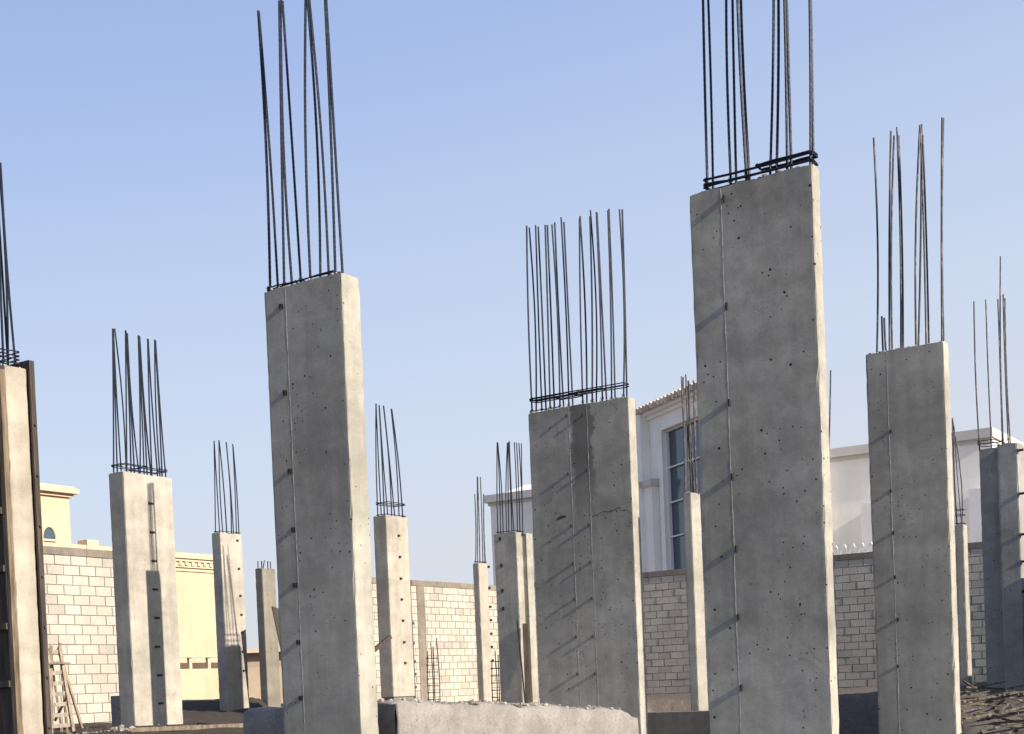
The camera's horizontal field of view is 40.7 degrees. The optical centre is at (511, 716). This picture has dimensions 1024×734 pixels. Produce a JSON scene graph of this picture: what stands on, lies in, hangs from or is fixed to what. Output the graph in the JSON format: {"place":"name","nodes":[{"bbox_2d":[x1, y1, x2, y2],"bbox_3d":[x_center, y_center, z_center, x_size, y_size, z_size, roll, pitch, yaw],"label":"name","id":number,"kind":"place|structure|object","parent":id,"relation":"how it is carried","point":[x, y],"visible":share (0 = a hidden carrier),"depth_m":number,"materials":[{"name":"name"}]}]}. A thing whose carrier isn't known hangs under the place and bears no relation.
{"place":"outdoors","nodes":[
{"label":"outdoors","id":0,"kind":"place"},
{"bbox_2d":[271,606,279,645],"bbox_3d":[-5.394,-1.331,32.974,0.450,2.555,0.900,-2,1,0],"label":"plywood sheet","id":1,"kind":"object","parent":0,"point":[275,611],"visible":0.29,"depth_m":32.61,"materials":[{"name":"brown wood"}]},
{"bbox_2d":[0,0,1023,649],"label":"sky","id":2,"kind":"structure","parent":0,"point":[132,145],"materials":[{"name":"blue"}]},
{"bbox_2d":[54,682,1023,733],"bbox_3d":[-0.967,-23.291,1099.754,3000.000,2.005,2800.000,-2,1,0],"label":"ground","id":3,"kind":"structure","parent":0,"point":[858,710],"depth_m":26.59,"materials":[{"name":"soil"}]},
{"bbox_2d":[0,163,51,733],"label":"concrete pillar","id":4,"kind":"structure","parent":3,"relation":"on","point":[25,704],"depth_m":14.93,"materials":[{"name":"concrete"}]},
{"bbox_2d":[48,643,83,733],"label":"wooden stepladder","id":5,"kind":"object","parent":3,"relation":"on","point":[64,682],"visible":0.92,"depth_m":21.15,"materials":[{"name":"brown wood"}]},
{"bbox_2d":[43,546,118,723],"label":"block wall","id":6,"kind":"structure","parent":3,"relation":"on","point":[80,606],"depth_m":28.81,"materials":[{"name":"concrete"}]},
{"bbox_2d":[64,729,122,733],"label":"rubble","id":7,"kind":"object","parent":3,"relation":"on","point":[84,732],"visible":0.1,"depth_m":21.03,"materials":[{"name":"stone"}]},
{"bbox_2d":[111,696,120,726],"bbox_3d":[-6.529,-0.023,23.313,0.240,0.657,0.400,-2,2,34],"label":"concrete stub","id":8,"kind":"object","parent":3,"relation":"on","point":[115,709],"visible":0.31,"depth_m":23.15,"materials":[{"name":"grey concrete"}]},
{"bbox_2d":[40,483,217,668],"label":"yellow house","id":9,"kind":"structure","parent":3,"relation":"on","point":[196,602],"depth_m":56.87,"materials":[{"name":"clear paint"}]},
{"bbox_2d":[42,525,57,542],"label":"window","id":10,"kind":"structure","parent":9,"relation":"in","point":[49,534],"depth_m":51.72,"materials":[{"name":"white glass"}]},
{"bbox_2d":[75,723,195,731],"bbox_3d":[-5.699,0.172,20.922,1.780,0.045,0.200,-2,1,-1],"label":"plank","id":11,"kind":"object","parent":3,"relation":"on","point":[91,729],"visible":0.71,"depth_m":20.82,"materials":[{"name":"brown wood"}]},
{"bbox_2d":[109,328,182,725],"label":"concrete pillar","id":12,"kind":"structure","parent":3,"relation":"on","point":[145,588],"depth_m":23.13,"materials":[{"name":"concrete"}]},
{"bbox_2d":[95,723,230,732],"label":"rubble","id":13,"kind":"object","parent":3,"relation":"on","point":[118,728],"visible":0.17,"depth_m":20.64,"materials":[{"name":"stone"}]},
{"bbox_2d":[131,723,242,731],"bbox_3d":[-4.681,0.165,20.341,1.810,0.060,0.200,-2,1,1],"label":"plank","id":14,"kind":"object","parent":3,"relation":"on","point":[171,728],"visible":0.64,"depth_m":20.24,"materials":[{"name":"beige wood"}]},
{"bbox_2d":[180,655,218,699],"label":"boundary wall","id":15,"kind":"structure","parent":3,"relation":"on","point":[199,684],"depth_m":46.80,"materials":[{"name":"beige paint"}]},
{"bbox_2d":[212,440,248,711],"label":"concrete pillar","id":16,"kind":"structure","parent":3,"relation":"on","point":[230,621],"depth_m":32.91,"materials":[{"name":"concrete"}]},
{"bbox_2d":[247,644,282,702],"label":"tan house","id":17,"kind":"structure","parent":3,"relation":"on","point":[253,662],"depth_m":73.72,"materials":[{"name":"beige paint"}]},
{"bbox_2d":[255,560,280,706],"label":"concrete pillar","id":18,"kind":"structure","parent":3,"relation":"on","point":[268,643],"depth_m":36.84,"materials":[{"name":"concrete"}]},
{"bbox_2d":[257,0,378,733],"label":"concrete pillar","id":19,"kind":"structure","parent":3,"relation":"on","point":[320,483],"depth_m":12.72,"materials":[{"name":"concrete"}]},
{"bbox_2d":[375,635,391,651],"bbox_3d":[-2.835,-1.297,27.876,0.991,0.682,0.080,-3,2,-39],"label":"timber prop","id":20,"kind":"object","parent":3,"relation":"on","point":[383,642],"visible":0.36,"depth_m":28.01,"materials":[{"name":"brown wood"}]},
{"bbox_2d":[373,404,414,699],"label":"concrete pillar","id":21,"kind":"structure","parent":3,"relation":"on","point":[393,600],"depth_m":29.44,"materials":[{"name":"concrete"}]},
{"bbox_2d":[426,638,440,701],"bbox_3d":[-2.171,-1.181,38.014,0.296,1.961,0.274,-2,2,34],"label":"rebar cage","id":22,"kind":"object","parent":3,"relation":"on","point":[427,672],"visible":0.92,"depth_m":38.02,"materials":[{"name":"metal"}]},
{"bbox_2d":[372,577,500,701],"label":"block wall","id":23,"kind":"structure","parent":3,"relation":"on","point":[443,613],"depth_m":41.54,"materials":[{"name":"concrete"}]},
{"bbox_2d":[243,697,638,733],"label":"concrete platform","id":24,"kind":"structure","parent":3,"relation":"on","point":[403,715],"depth_m":14.40,"materials":[{"name":"concrete"}]},
{"bbox_2d":[473,476,493,701],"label":"concrete pillar","id":25,"kind":"structure","parent":3,"relation":"on","point":[482,612],"depth_m":38.21,"materials":[{"name":"concrete"}]},
{"bbox_2d":[490,651,500,701],"bbox_3d":[-0.381,-1.048,36.519,0.296,1.612,0.274,-2,2,34],"label":"rebar cage","id":26,"kind":"object","parent":3,"relation":"on","point":[496,675],"visible":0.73,"depth_m":36.48,"materials":[{"name":"metal"}]},
{"bbox_2d":[494,441,538,702],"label":"concrete pillar","id":27,"kind":"structure","parent":3,"relation":"on","point":[514,570],"depth_m":34.41,"materials":[{"name":"concrete"}]},
{"bbox_2d":[516,621,525,702],"bbox_3d":[0.230,-1.270,33.630,0.192,2.134,0.040,-1,2,40],"label":"steel rod","id":28,"kind":"object","parent":3,"relation":"on","point":[521,662],"visible":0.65,"depth_m":33.62,"materials":[{"name":"black metal"}]},
{"bbox_2d":[522,623,530,702],"bbox_3d":[0.361,-1.254,34.031,0.135,2.074,0.145,-2,1,0],"label":"upright board","id":29,"kind":"object","parent":3,"relation":"on","point":[526,662],"visible":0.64,"depth_m":34.01,"materials":[{"name":"beige wood"}]},
{"bbox_2d":[526,209,648,733],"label":"concrete pillar","id":30,"kind":"structure","parent":3,"relation":"on","point":[587,548],"depth_m":18.88,"materials":[{"name":"concrete"}]},
{"bbox_2d":[648,710,709,733],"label":"foundation beam","id":31,"kind":"structure","parent":3,"relation":"on","point":[683,722],"depth_m":26.36,"materials":[{"name":"grey concrete"}]},
{"bbox_2d":[681,374,707,710],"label":"concrete pillar","id":32,"kind":"structure","parent":3,"relation":"on","point":[695,599],"depth_m":28.34,"materials":[{"name":"concrete"}]},
{"bbox_2d":[484,381,1023,584],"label":"white villa","id":33,"kind":"object","parent":3,"relation":"on","point":[660,442],"visible":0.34,"depth_m":48.12,"materials":[{"name":"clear paint"}]},
{"bbox_2d":[665,418,703,569],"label":"window","id":34,"kind":"structure","parent":33,"relation":"in","point":[674,436],"depth_m":48.40,"materials":[{"name":"blue glass"}]},
{"bbox_2d":[534,542,986,697],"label":"block wall","id":35,"kind":"structure","parent":3,"relation":"on","point":[666,633],"depth_m":37.89,"materials":[{"name":"concrete"}]},
{"bbox_2d":[833,542,872,554],"bbox_3d":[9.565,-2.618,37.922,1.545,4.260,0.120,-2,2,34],"label":"ornamental railing","id":36,"kind":"object","parent":35,"relation":"on","point":[854,547],"visible":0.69,"depth_m":37.92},
{"bbox_2d":[690,0,838,733],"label":"concrete pillar","id":37,"kind":"structure","parent":3,"relation":"on","point":[757,271],"depth_m":10.59,"materials":[{"name":"concrete"}]},
{"bbox_2d":[829,370,838,706],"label":"concrete pillar","id":38,"kind":"structure","parent":3,"relation":"on","point":[831,506],"depth_m":25.87,"materials":[{"name":"concrete"}]},
{"bbox_2d":[866,117,961,733],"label":"concrete pillar","id":39,"kind":"structure","parent":3,"relation":"on","point":[912,516],"depth_m":16.34,"materials":[{"name":"concrete"}]},
{"bbox_2d":[952,418,971,684],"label":"concrete pillar","id":40,"kind":"structure","parent":3,"relation":"on","point":[963,602],"depth_m":33.28,"materials":[{"name":"concrete"}]},
{"bbox_2d":[960,680,1023,733],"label":"scrap timber heap","id":41,"kind":"object","parent":3,"relation":"on","point":[1006,695],"visible":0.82,"depth_m":18.27,"materials":[{"name":"brown wood"}]},
{"bbox_2d":[973,256,1023,691],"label":"concrete pillar","id":42,"kind":"structure","parent":3,"relation":"on","point":[1002,487],"depth_m":23.79,"materials":[{"name":"concrete"}]}
]}

